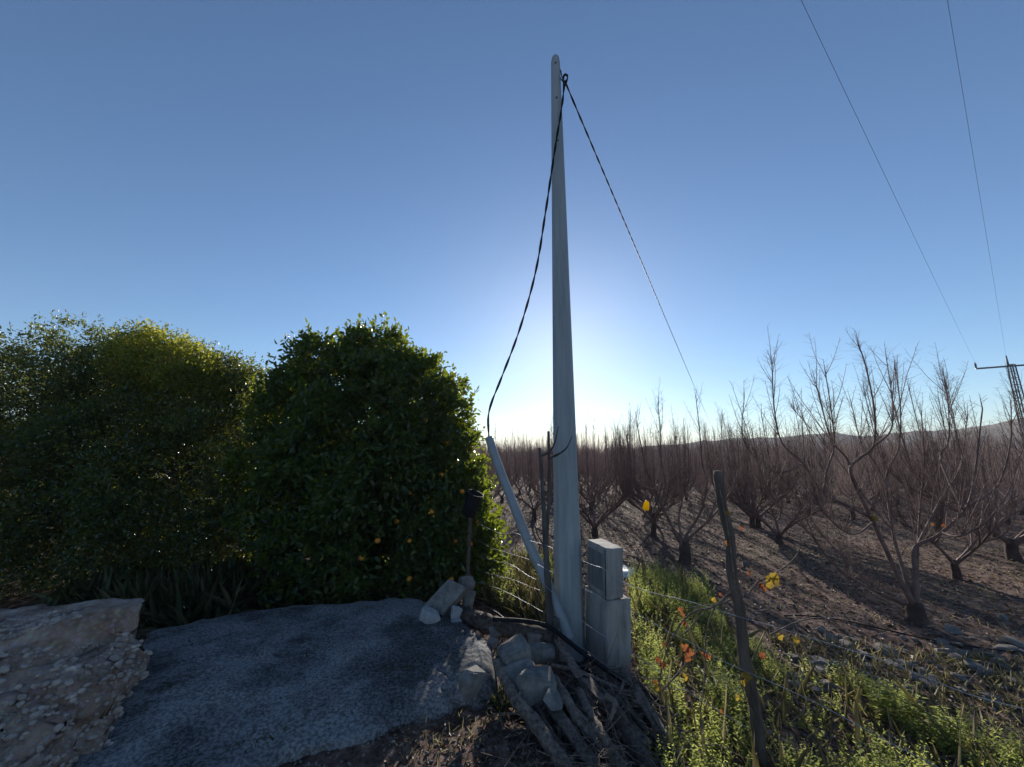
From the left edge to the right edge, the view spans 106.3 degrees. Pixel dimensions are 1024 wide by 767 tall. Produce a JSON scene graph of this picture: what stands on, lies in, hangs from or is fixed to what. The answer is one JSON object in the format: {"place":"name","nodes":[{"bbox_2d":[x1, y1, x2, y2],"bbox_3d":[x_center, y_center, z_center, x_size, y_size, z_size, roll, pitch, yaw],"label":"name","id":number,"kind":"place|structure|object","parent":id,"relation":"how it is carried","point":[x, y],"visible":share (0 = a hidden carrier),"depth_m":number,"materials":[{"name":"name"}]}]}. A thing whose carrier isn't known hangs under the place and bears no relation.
{"place":"outdoors","nodes":[
{"label":"outdoors","id":0,"kind":"place"},
{"bbox_2d":[0,460,1023,766],"bbox_3d":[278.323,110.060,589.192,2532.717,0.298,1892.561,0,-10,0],"label":"ground","id":1,"kind":"structure","parent":0,"point":[352,754],"depth_m":5.24,"materials":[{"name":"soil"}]},
{"bbox_2d":[0,598,152,766],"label":"broken wall","id":2,"kind":"structure","parent":1,"relation":"on","point":[72,675],"depth_m":2.39,"materials":[{"name":"grey concrete"}]},
{"bbox_2d":[0,309,179,608],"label":"citrus tree","id":3,"kind":"object","parent":1,"relation":"on","point":[18,537],"visible":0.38,"depth_m":5.96,"materials":[{"name":"green plant"}]},
{"bbox_2d":[1,359,243,533],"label":"citrus tree","id":4,"kind":"object","parent":1,"relation":"on","point":[107,453],"visible":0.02,"depth_m":9.95,"materials":[{"name":"green plant"}]},
{"bbox_2d":[0,316,280,605],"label":"citrus tree","id":5,"kind":"object","parent":1,"relation":"on","point":[202,390],"visible":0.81,"depth_m":5.85,"materials":[{"name":"green plant"}]},
{"bbox_2d":[21,550,516,752],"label":"shaded grass","id":6,"kind":"structure","parent":1,"relation":"on","point":[222,589],"depth_m":4.63,"materials":[{"name":"green plant"}]},
{"bbox_2d":[72,597,499,766],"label":"concrete slab","id":7,"kind":"structure","parent":1,"relation":"on","point":[178,711],"depth_m":2.82,"materials":[{"name":"grey concrete"}]},
{"bbox_2d":[419,605,440,623],"bbox_3d":[-0.799,2.278,3.757,0.222,0.128,0.135,14,-4,25],"label":"cement lump","id":8,"kind":"object","parent":7,"relation":"on","point":[429,615],"visible":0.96,"depth_m":3.72,"materials":[{"name":"grey concrete"}]},
{"bbox_2d":[424,579,468,615],"bbox_3d":[-0.677,2.240,4.016,0.462,0.352,0.236,3,-11,-18],"label":"concrete block","id":9,"kind":"object","parent":7,"relation":"on","point":[446,596],"depth_m":3.96,"materials":[{"name":"grey concrete"}]},
{"bbox_2d":[458,576,475,590],"bbox_3d":[-0.520,2.289,4.368,0.188,0.174,0.158,14,-13,-9],"label":"rubble stone","id":10,"kind":"object","parent":9,"relation":"on","point":[468,582],"visible":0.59,"depth_m":4.33,"materials":[{"name":"grey stone"}]},
{"bbox_2d":[458,665,485,699],"bbox_3d":[-0.276,2.068,2.661,0.096,0.200,0.248,-5,-12,25],"label":"boulder","id":11,"kind":"object","parent":7,"relation":"on","point":[471,680],"visible":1,"depth_m":2.60,"materials":[{"name":"stone"}]},
{"bbox_2d":[206,311,511,608],"bbox_3d":[-2.231,0.997,6.106,4.468,4.543,3.265,0,-10,0],"label":"citrus tree","id":12,"kind":"object","parent":1,"relation":"on","point":[401,475],"visible":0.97,"depth_m":5.21,"materials":[{"name":"green plant"}]},
{"bbox_2d":[466,517,471,575],"bbox_3d":[-0.542,2.358,4.750,0.067,1.477,0.060,-4,-11,20],"label":"fence post","id":13,"kind":"object","parent":1,"relation":"on","point":[469,529],"visible":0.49,"depth_m":4.80,"materials":[{"name":"brown wood"}]},
{"bbox_2d":[461,489,483,517],"bbox_3d":[-0.491,1.509,4.833,0.288,0.339,0.219,-9,-13,39],"label":"plastic pot","id":14,"kind":"object","parent":13,"relation":"on","point":[473,499],"visible":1,"depth_m":4.76,"materials":[{"name":"black plastic"}]},
{"bbox_2d":[462,590,475,608],"bbox_3d":[-0.471,2.353,4.148,0.131,0.211,0.115,13,-13,-9],"label":"rubble stone","id":15,"kind":"object","parent":1,"relation":"on","point":[468,598],"visible":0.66,"depth_m":4.11,"materials":[{"name":"stone"}]},
{"bbox_2d":[469,426,517,499],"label":"bare fruit tree","id":16,"kind":"object","parent":1,"relation":"on","point":[498,491],"visible":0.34,"depth_m":14.32,"materials":[{"name":"brown plant"}]},
{"bbox_2d":[476,432,531,502],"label":"bare fruit tree","id":17,"kind":"object","parent":1,"relation":"on","point":[502,496],"visible":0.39,"depth_m":16.03,"materials":[{"name":"brown plant"}]},
{"bbox_2d":[460,606,552,643],"bbox_3d":[-0.087,2.356,3.714,0.968,0.275,0.306,-5,-11,24],"label":"log","id":18,"kind":"object","parent":1,"relation":"on","point":[481,622],"visible":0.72,"depth_m":3.66,"materials":[{"name":"brown wood"}]},
{"bbox_2d":[501,440,538,494],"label":"bare fruit tree","id":19,"kind":"object","parent":1,"relation":"on","point":[519,489],"visible":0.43,"depth_m":18.90,"materials":[{"name":"brown plant"}]},
{"bbox_2d":[493,414,552,520],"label":"bare fruit tree","id":20,"kind":"object","parent":1,"relation":"on","point":[533,508],"visible":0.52,"depth_m":11.84,"materials":[{"name":"brown plant"}]},
{"bbox_2d":[485,436,574,641],"bbox_3d":[0.147,1.540,4.108,1.099,1.967,0.137,-7,-13,35],"label":"conduit pipe","id":21,"kind":"object","parent":1,"relation":"on","point":[566,630],"visible":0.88,"depth_m":4.08,"materials":[{"name":"grey plastic"}]},
{"bbox_2d":[492,655,573,766],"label":"dead branch","id":22,"kind":"object","parent":1,"relation":"on","point":[543,734],"visible":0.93,"depth_m":2.47,"materials":[{"name":"brown wood"}]},
{"bbox_2d":[512,425,581,508],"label":"bare fruit tree","id":23,"kind":"object","parent":1,"relation":"on","point":[535,490],"visible":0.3,"depth_m":14.22,"materials":[{"name":"brown plant"}]},
{"bbox_2d":[533,426,571,669],"bbox_3d":[0.424,1.604,3.772,0.415,2.355,0.141,-3,-11,15],"label":"fence stake","id":24,"kind":"object","parent":1,"relation":"on","point":[552,620],"visible":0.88,"depth_m":3.80,"materials":[{"name":"brown wood"}]},
{"bbox_2d":[533,703,573,764],"bbox_3d":[0.247,2.212,2.431,0.066,0.106,0.582,4,-11,-21],"label":"dead branch","id":25,"kind":"object","parent":1,"relation":"on","point":[538,709],"visible":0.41,"depth_m":2.49,"materials":[{"name":"brown wood"}]},
{"bbox_2d":[551,54,585,661],"bbox_3d":[0.585,-0.694,4.499,0.307,7.590,0.307,5,-11,-24],"label":"utility pole","id":26,"kind":"object","parent":1,"relation":"on","point":[567,537],"visible":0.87,"depth_m":4.21,"materials":[{"name":"concrete"}]},
{"bbox_2d":[487,73,567,435],"bbox_3d":[0.190,-1.736,4.719,1.108,4.738,0.224,-4,-11,20],"label":"overhead cable","id":27,"kind":"object","parent":26,"relation":"hanging from","point":[537,262],"visible":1,"depth_m":4.61,"materials":[{"name":"black plastic"}]},
{"bbox_2d":[564,80,710,424],"bbox_3d":[15.879,1.427,32.389,0.029,0.761,63.510,-6,-12,28],"label":"overhead cable","id":28,"kind":"object","parent":26,"relation":"attached to","point":[580,118],"visible":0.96,"depth_m":7.06,"materials":[{"name":"black plastic"}]},
{"bbox_2d":[542,403,642,537],"bbox_3d":[2.123,2.204,9.814,2.349,3.487,2.794,-4,-11,21],"label":"bare fruit tree","id":29,"kind":"object","parent":1,"relation":"on","point":[594,524],"visible":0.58,"depth_m":9.45,"materials":[{"name":"brown plant"}]},
{"bbox_2d":[577,428,617,498],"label":"bare fruit tree","id":30,"kind":"object","parent":1,"relation":"on","point":[597,462],"visible":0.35,"depth_m":17.16,"materials":[{"name":"brown plant"}]},
{"bbox_2d":[577,423,622,497],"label":"bare fruit tree","id":31,"kind":"object","parent":1,"relation":"on","point":[596,461],"visible":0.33,"depth_m":15.72,"materials":[{"name":"brown plant"}]},
{"bbox_2d":[575,687,626,766],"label":"dead branch","id":32,"kind":"object","parent":1,"relation":"on","point":[588,708],"visible":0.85,"depth_m":2.44,"materials":[{"name":"brown wood"}]},
{"bbox_2d":[577,426,629,510],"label":"bare fruit tree","id":33,"kind":"object","parent":1,"relation":"on","point":[601,468],"visible":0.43,"depth_m":13.74,"materials":[{"name":"brown plant"}]},
{"bbox_2d":[585,539,630,677],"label":"meter plinth","id":34,"kind":"structure","parent":1,"relation":"on","point":[606,617],"depth_m":3.65,"materials":[{"name":"concrete"}]},
{"bbox_2d":[587,547,603,591],"bbox_3d":[0.835,1.850,3.846,0.023,0.340,0.333,3,-11,-15],"label":"door","id":35,"kind":"structure","parent":34,"relation":"in","point":[594,574],"depth_m":3.83,"materials":[{"name":"grey metal"}]},
{"bbox_2d":[473,627,750,766],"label":"twig tangle","id":36,"kind":"object","parent":1,"relation":"on","point":[619,747],"visible":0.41,"depth_m":2.43,"materials":[{"name":"brown wood"}]},
{"bbox_2d":[497,633,532,665],"bbox_3d":[0.019,2.133,3.018,0.253,0.223,0.192,-15,6,-19],"label":"rubble stone","id":37,"kind":"object","parent":36,"relation":"on","point":[514,648],"visible":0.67,"depth_m":2.98,"materials":[{"name":"stone"}]},
{"bbox_2d":[515,665,556,708],"bbox_3d":[0.167,2.177,2.761,0.303,0.226,0.240,11,-6,-10],"label":"concrete lump","id":38,"kind":"object","parent":36,"relation":"on","point":[534,683],"visible":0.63,"depth_m":2.70,"materials":[{"name":"grey concrete"}]},
{"bbox_2d":[503,658,532,685],"bbox_3d":[0.050,2.156,2.858,0.248,0.066,0.203,-8,22,-24],"label":"concrete fragment","id":39,"kind":"object","parent":38,"relation":"on","point":[512,669],"visible":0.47,"depth_m":2.87,"materials":[{"name":"grey concrete"}]},
{"bbox_2d":[529,642,554,664],"bbox_3d":[0.245,2.341,3.341,0.289,0.133,0.157,8,-12,-10],"label":"rubble stone","id":40,"kind":"object","parent":36,"relation":"on","point":[542,652],"visible":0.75,"depth_m":3.29,"materials":[{"name":"stone"}]},
{"bbox_2d":[555,638,582,679],"bbox_3d":[0.466,2.285,3.200,0.074,0.086,0.503,3,-11,-14],"label":"plank","id":41,"kind":"object","parent":36,"relation":"on","point":[568,658],"visible":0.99,"depth_m":3.16,"materials":[{"name":"grey wood"}]},
{"bbox_2d":[543,701,600,766],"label":"dead branch","id":42,"kind":"object","parent":36,"relation":"on","point":[558,720],"visible":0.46,"depth_m":2.43,"materials":[{"name":"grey wood"}]},
{"bbox_2d":[492,617,658,711],"bbox_3d":[0.502,2.358,3.330,1.481,0.399,0.224,-6,-12,29],"label":"black hose","id":43,"kind":"object","parent":36,"relation":"on","point":[586,655],"visible":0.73,"depth_m":3.38,"materials":[{"name":"black rubber"}]},
{"bbox_2d":[554,674,627,766],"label":"dead branch","id":44,"kind":"object","parent":36,"relation":"on","point":[582,722],"visible":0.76,"depth_m":2.50,"materials":[{"name":"brown wood"}]},
{"bbox_2d":[543,686,562,711],"bbox_3d":[0.296,2.172,2.639,0.153,0.056,0.206,34,-8,38],"label":"concrete fragment","id":45,"kind":"object","parent":44,"relation":"on","point":[552,700],"visible":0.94,"depth_m":2.59,"materials":[{"name":"grey concrete"}]},
{"bbox_2d":[551,663,646,697],"bbox_3d":[0.654,2.309,2.976,0.733,0.116,0.061,-5,-11,24],"label":"dead branch","id":46,"kind":"object","parent":36,"relation":"on","point":[568,669],"visible":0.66,"depth_m":2.99,"materials":[{"name":"brown wood"}]},
{"bbox_2d":[603,692,617,722],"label":"dead branch","id":47,"kind":"object","parent":36,"relation":"on","point":[609,697],"visible":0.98,"depth_m":2.55,"materials":[{"name":"brown wood"}]},
{"bbox_2d":[579,675,651,746],"bbox_3d":[0.705,2.271,2.673,0.096,0.130,0.636,5,-12,-28],"label":"dead branch","id":48,"kind":"object","parent":36,"relation":"on","point":[589,685],"visible":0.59,"depth_m":2.80,"materials":[{"name":"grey wood"}]},
{"bbox_2d":[614,695,687,765],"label":"dead branch","id":49,"kind":"object","parent":36,"relation":"on","point":[643,726],"visible":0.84,"depth_m":2.51,"materials":[{"name":"brown wood"}]},
{"bbox_2d":[630,675,679,722],"bbox_3d":[1.059,2.371,2.913,0.074,0.093,0.512,4,-11,-19],"label":"dead branch","id":50,"kind":"object","parent":36,"relation":"on","point":[655,698],"visible":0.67,"depth_m":2.86,"materials":[{"name":"brown wood"}]},
{"bbox_2d":[633,691,677,764],"bbox_3d":[0.943,2.307,2.576,0.084,0.227,0.408,3,-11,-18],"label":"dead branch","id":51,"kind":"object","parent":36,"relation":"on","point":[646,711],"visible":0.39,"depth_m":2.60,"materials":[{"name":"brown wood"}]},
{"bbox_2d":[633,684,690,766],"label":"dead branch","id":52,"kind":"object","parent":36,"relation":"on","point":[654,715],"visible":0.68,"depth_m":2.57,"materials":[{"name":"brown wood"}]},
{"bbox_2d":[603,700,665,766],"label":"dead branch","id":53,"kind":"object","parent":1,"relation":"on","point":[632,737],"visible":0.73,"depth_m":2.36,"materials":[{"name":"brown wood"}]},
{"bbox_2d":[616,441,681,511],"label":"bare fruit tree","id":54,"kind":"object","parent":1,"relation":"on","point":[650,507],"visible":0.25,"depth_m":13.20,"materials":[{"name":"brown plant"}]},
{"bbox_2d":[617,425,681,504],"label":"bare fruit tree","id":55,"kind":"object","parent":1,"relation":"on","point":[647,446],"visible":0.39,"depth_m":15.52,"materials":[{"name":"brown plant"}]},
{"bbox_2d":[606,408,693,522],"bbox_3d":[4.117,2.482,11.707,2.627,3.638,2.481,1,-10,-3],"label":"bare fruit tree","id":56,"kind":"object","parent":1,"relation":"on","point":[653,513],"visible":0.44,"depth_m":11.36,"materials":[{"name":"brown plant"}]},
{"bbox_2d":[604,404,703,536],"bbox_3d":[3.513,2.262,9.757,2.358,3.329,2.359,-9,-14,40],"label":"bare fruit tree","id":57,"kind":"object","parent":1,"relation":"on","point":[658,514],"visible":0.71,"depth_m":9.51,"materials":[{"name":"brown plant"}]},
{"bbox_2d":[286,579,1023,766],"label":"pebbles","id":58,"kind":"object","parent":1,"relation":"on","point":[528,764],"visible":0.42,"depth_m":3.13,"materials":[{"name":"stone"}]},
{"bbox_2d":[619,382,745,565],"bbox_3d":[3.251,1.673,7.622,2.521,3.765,1.675,0,-10,0],"label":"bare fruit tree","id":59,"kind":"object","parent":1,"relation":"on","point":[684,552],"visible":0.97,"depth_m":7.32,"materials":[{"name":"brown plant"}]},
{"bbox_2d":[658,439,709,499],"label":"bare fruit tree","id":60,"kind":"object","parent":1,"relation":"on","point":[686,498],"visible":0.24,"depth_m":16.89,"materials":[{"name":"brown plant"}]},
{"bbox_2d":[669,442,728,502],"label":"bare fruit tree","id":61,"kind":"object","parent":1,"relation":"on","point":[700,476],"visible":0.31,"depth_m":15.09,"materials":[{"name":"brown plant"}]},
{"bbox_2d":[397,543,1023,766],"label":"dry grass","id":62,"kind":"structure","parent":1,"relation":"on","point":[530,594],"depth_m":3.35,"materials":[{"name":"plant"}]},
{"bbox_2d":[681,427,751,514],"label":"bare fruit tree","id":63,"kind":"object","parent":1,"relation":"on","point":[698,485],"visible":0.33,"depth_m":12.99,"materials":[{"name":"brown plant"}]},
{"bbox_2d":[693,656,759,707],"bbox_3d":[1.721,2.463,3.104,0.317,0.241,0.459,3,-11,-17],"label":"weed plant","id":64,"kind":"object","parent":1,"relation":"on","point":[715,680],"visible":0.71,"depth_m":3.10,"materials":[{"name":"green plant"}]},
{"bbox_2d":[713,471,768,766],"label":"fence post","id":65,"kind":"object","parent":1,"relation":"on","point":[757,725],"visible":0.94,"depth_m":2.62,"materials":[{"name":"brown wood"}]},
{"bbox_2d":[473,556,748,728],"bbox_3d":[0.380,2.204,3.785,0.260,0.552,3.410,8,-13,-38],"label":"fence wire","id":66,"kind":"object","parent":65,"relation":"attached to","point":[623,647],"visible":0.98,"depth_m":3.10,"materials":[{"name":"grey metal"}]},
{"bbox_2d":[475,538,936,766],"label":"fence wire","id":67,"kind":"object","parent":65,"relation":"attached to","point":[737,667],"visible":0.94,"depth_m":2.53,"materials":[{"name":"grey metal"}]},
{"bbox_2d":[472,519,1023,709],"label":"fence wire","id":68,"kind":"object","parent":65,"relation":"attached to","point":[792,632],"visible":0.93,"depth_m":2.37,"materials":[{"name":"grey metal"}]},
{"bbox_2d":[653,510,968,766],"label":"grape vine","id":69,"kind":"object","parent":65,"relation":"attached to","point":[774,577],"visible":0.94,"depth_m":2.71,"materials":[{"name":"green plant"}]},
{"bbox_2d":[694,409,798,528],"bbox_3d":[6.670,2.476,10.932,2.449,3.330,2.451,10,-14,-43],"label":"bare fruit tree","id":70,"kind":"object","parent":1,"relation":"on","point":[758,523],"visible":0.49,"depth_m":10.58,"materials":[{"name":"brown plant"}]},
{"bbox_2d":[477,435,1020,465],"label":"distant orchard","id":71,"kind":"object","parent":1,"relation":"on","point":[806,451],"visible":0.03,"depth_m":45.72,"materials":[{"name":"brown plant"}]},
{"bbox_2d":[476,546,1023,766],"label":"weeds","id":72,"kind":"object","parent":1,"relation":"on","point":[739,709],"visible":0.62,"depth_m":2.90,"materials":[{"name":"green plant"}]},
{"bbox_2d":[701,405,804,527],"bbox_3d":[6.359,2.390,10.820,2.559,3.476,2.557,3,-11,-14],"label":"bare fruit tree","id":73,"kind":"object","parent":1,"relation":"on","point":[751,521],"visible":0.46,"depth_m":10.26,"materials":[{"name":"brown plant"}]},
{"bbox_2d":[702,409,833,544],"bbox_3d":[6.009,2.191,8.995,2.580,3.220,2.170,-2,-11,10],"label":"bare fruit tree","id":74,"kind":"object","parent":1,"relation":"on","point":[777,532],"visible":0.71,"depth_m":8.71,"materials":[{"name":"brown plant"}]},
{"bbox_2d":[530,511,1023,754],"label":"soil clods","id":75,"kind":"object","parent":1,"relation":"on","point":[768,619],"visible":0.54,"depth_m":5.55,"materials":[{"name":"brown soil"}]},
{"bbox_2d":[748,428,818,502],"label":"bare fruit tree","id":76,"kind":"object","parent":1,"relation":"on","point":[786,496],"visible":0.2,"depth_m":15.96,"materials":[{"name":"brown plant"}]},
{"bbox_2d":[779,435,850,510],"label":"bare fruit tree","id":77,"kind":"object","parent":1,"relation":"on","point":[839,492],"visible":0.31,"depth_m":13.41,"materials":[{"name":"brown plant"}]},
{"bbox_2d":[791,424,866,502],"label":"bare fruit tree","id":78,"kind":"object","parent":1,"relation":"on","point":[855,466],"visible":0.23,"depth_m":16.09,"materials":[{"name":"brown plant"}]},
{"bbox_2d":[819,679,844,693],"bbox_3d":[2.776,2.627,3.316,0.199,0.086,0.147,8,-20,21],"label":"field stone","id":79,"kind":"object","parent":1,"relation":"on","point":[824,682],"visible":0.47,"depth_m":3.29,"materials":[{"name":"grey stone"}]},
{"bbox_2d":[809,435,889,519],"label":"bare fruit tree","id":80,"kind":"object","parent":1,"relation":"on","point":[851,491],"visible":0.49,"depth_m":11.57,"materials":[{"name":"brown plant"}]},
{"bbox_2d":[817,430,887,494],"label":"bare fruit tree","id":81,"kind":"object","parent":1,"relation":"on","point":[858,461],"visible":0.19,"depth_m":17.65,"materials":[{"name":"brown plant"}]},
{"bbox_2d":[831,438,906,509],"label":"bare fruit tree","id":82,"kind":"object","parent":1,"relation":"on","point":[873,504],"visible":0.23,"depth_m":13.94,"materials":[{"name":"brown plant"}]},
{"bbox_2d":[729,323,1023,627],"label":"bare fruit tree","id":83,"kind":"object","parent":1,"relation":"on","point":[916,614],"visible":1,"depth_m":4.76,"materials":[{"name":"brown plant"}]},
{"bbox_2d":[838,428,933,504],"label":"bare fruit tree","id":84,"kind":"object","parent":1,"relation":"on","point":[897,502],"visible":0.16,"depth_m":15.53,"materials":[{"name":"brown plant"}]},
{"bbox_2d":[853,669,939,733],"bbox_3d":[2.866,2.412,2.875,0.415,0.242,0.520,-7,-13,35],"label":"weed plant","id":85,"kind":"object","parent":1,"relation":"on","point":[873,695],"visible":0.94,"depth_m":2.90,"materials":[{"name":"green plant"}]},
{"bbox_2d":[783,615,1014,652],"bbox_3d":[4.444,2.810,4.311,2.323,0.029,0.204,-6,-12,29],"label":"drip hose","id":86,"kind":"object","parent":1,"relation":"on","point":[895,631],"visible":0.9,"depth_m":4.37,"materials":[{"name":"black plastic"}]},
{"bbox_2d":[884,658,916,669],"bbox_3d":[3.733,2.700,3.680,0.253,0.109,0.187,12,-19,11],"label":"field stone","id":87,"kind":"object","parent":1,"relation":"on","point":[902,662],"visible":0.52,"depth_m":3.65,"materials":[{"name":"grey stone"}]},
{"bbox_2d":[873,430,973,521],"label":"bare fruit tree","id":88,"kind":"object","parent":1,"relation":"on","point":[896,487],"visible":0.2,"depth_m":11.75,"materials":[{"name":"brown plant"}]},
{"bbox_2d":[881,418,981,510],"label":"bare fruit tree","id":89,"kind":"object","parent":1,"relation":"on","point":[914,485],"visible":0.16,"depth_m":13.31,"materials":[{"name":"brown plant"}]},
{"bbox_2d":[846,416,1023,579],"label":"bare fruit tree","id":90,"kind":"object","parent":1,"relation":"on","point":[956,572],"visible":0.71,"depth_m":6.21,"materials":[{"name":"brown plant"}]},
{"bbox_2d":[897,696,977,748],"bbox_3d":[3.002,2.413,2.700,0.405,0.208,0.268,-8,-13,38],"label":"weed plant","id":91,"kind":"object","parent":1,"relation":"on","point":[949,723],"visible":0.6,"depth_m":2.67,"materials":[{"name":"green plant"}]},
{"bbox_2d":[852,354,1023,562],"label":"bare fruit tree","id":92,"kind":"object","parent":1,"relation":"on","point":[1011,549],"visible":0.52,"depth_m":8.12,"materials":[{"name":"brown plant"}]},
{"bbox_2d":[944,623,963,633],"bbox_3d":[5.026,2.834,4.395,0.166,0.084,0.197,-5,4,5],"label":"field stone","id":93,"kind":"object","parent":1,"relation":"on","point":[949,628],"visible":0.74,"depth_m":4.38,"materials":[{"name":"grey stone"}]},
{"bbox_2d":[914,430,999,498],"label":"bare fruit tree","id":94,"kind":"object","parent":1,"relation":"on","point":[980,470],"visible":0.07,"depth_m":14.61,"materials":[{"name":"brown plant"}]},
{"bbox_2d":[905,402,1023,537],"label":"bare fruit tree","id":95,"kind":"object","parent":1,"relation":"on","point":[1001,509],"visible":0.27,"depth_m":9.64,"materials":[{"name":"brown plant"}]},
{"bbox_2d":[929,433,1023,525],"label":"bare fruit tree","id":96,"kind":"object","parent":1,"relation":"on","point":[1009,519],"visible":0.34,"depth_m":10.91,"materials":[{"name":"brown plant"}]},
{"bbox_2d":[968,441,1023,514],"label":"bare fruit tree","id":97,"kind":"object","parent":1,"relation":"on","point":[1021,513],"visible":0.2,"depth_m":13.30,"materials":[{"name":"brown plant"}]},
{"bbox_2d":[974,356,1023,448],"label":"lattice tower","id":98,"kind":"structure","parent":1,"relation":"on","point":[1012,366],"depth_m":37.50,"materials":[{"name":"grey metal"}]},
{"bbox_2d":[801,0,974,361],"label":"power line","id":99,"kind":"object","parent":98,"relation":"attached to","point":[869,143],"visible":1,"depth_m":10.73,"materials":[{"name":"grey metal"}]},
{"bbox_2d":[947,0,1005,352],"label":"power line","id":100,"kind":"object","parent":98,"relation":"attached to","point":[970,138],"visible":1,"depth_m":10.91,"materials":[{"name":"grey metal"}]},
{"bbox_2d":[1000,635,1023,648],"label":"field stone","id":101,"kind":"object","parent":1,"relation":"on","point":[1014,641],"visible":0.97,"depth_m":4.04,"materials":[{"name":"grey stone"}]},
{"bbox_2d":[0,0,1023,451],"label":"sky","id":102,"kind":"structure","parent":0,"point":[235,174],"materials":[{"name":"blue"}]},
{"bbox_2d":[13,419,1023,455],"bbox_3d":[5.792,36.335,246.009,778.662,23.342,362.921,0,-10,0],"label":"hills","id":103,"kind":"structure","parent":0,"point":[991,429],"depth_m":207.58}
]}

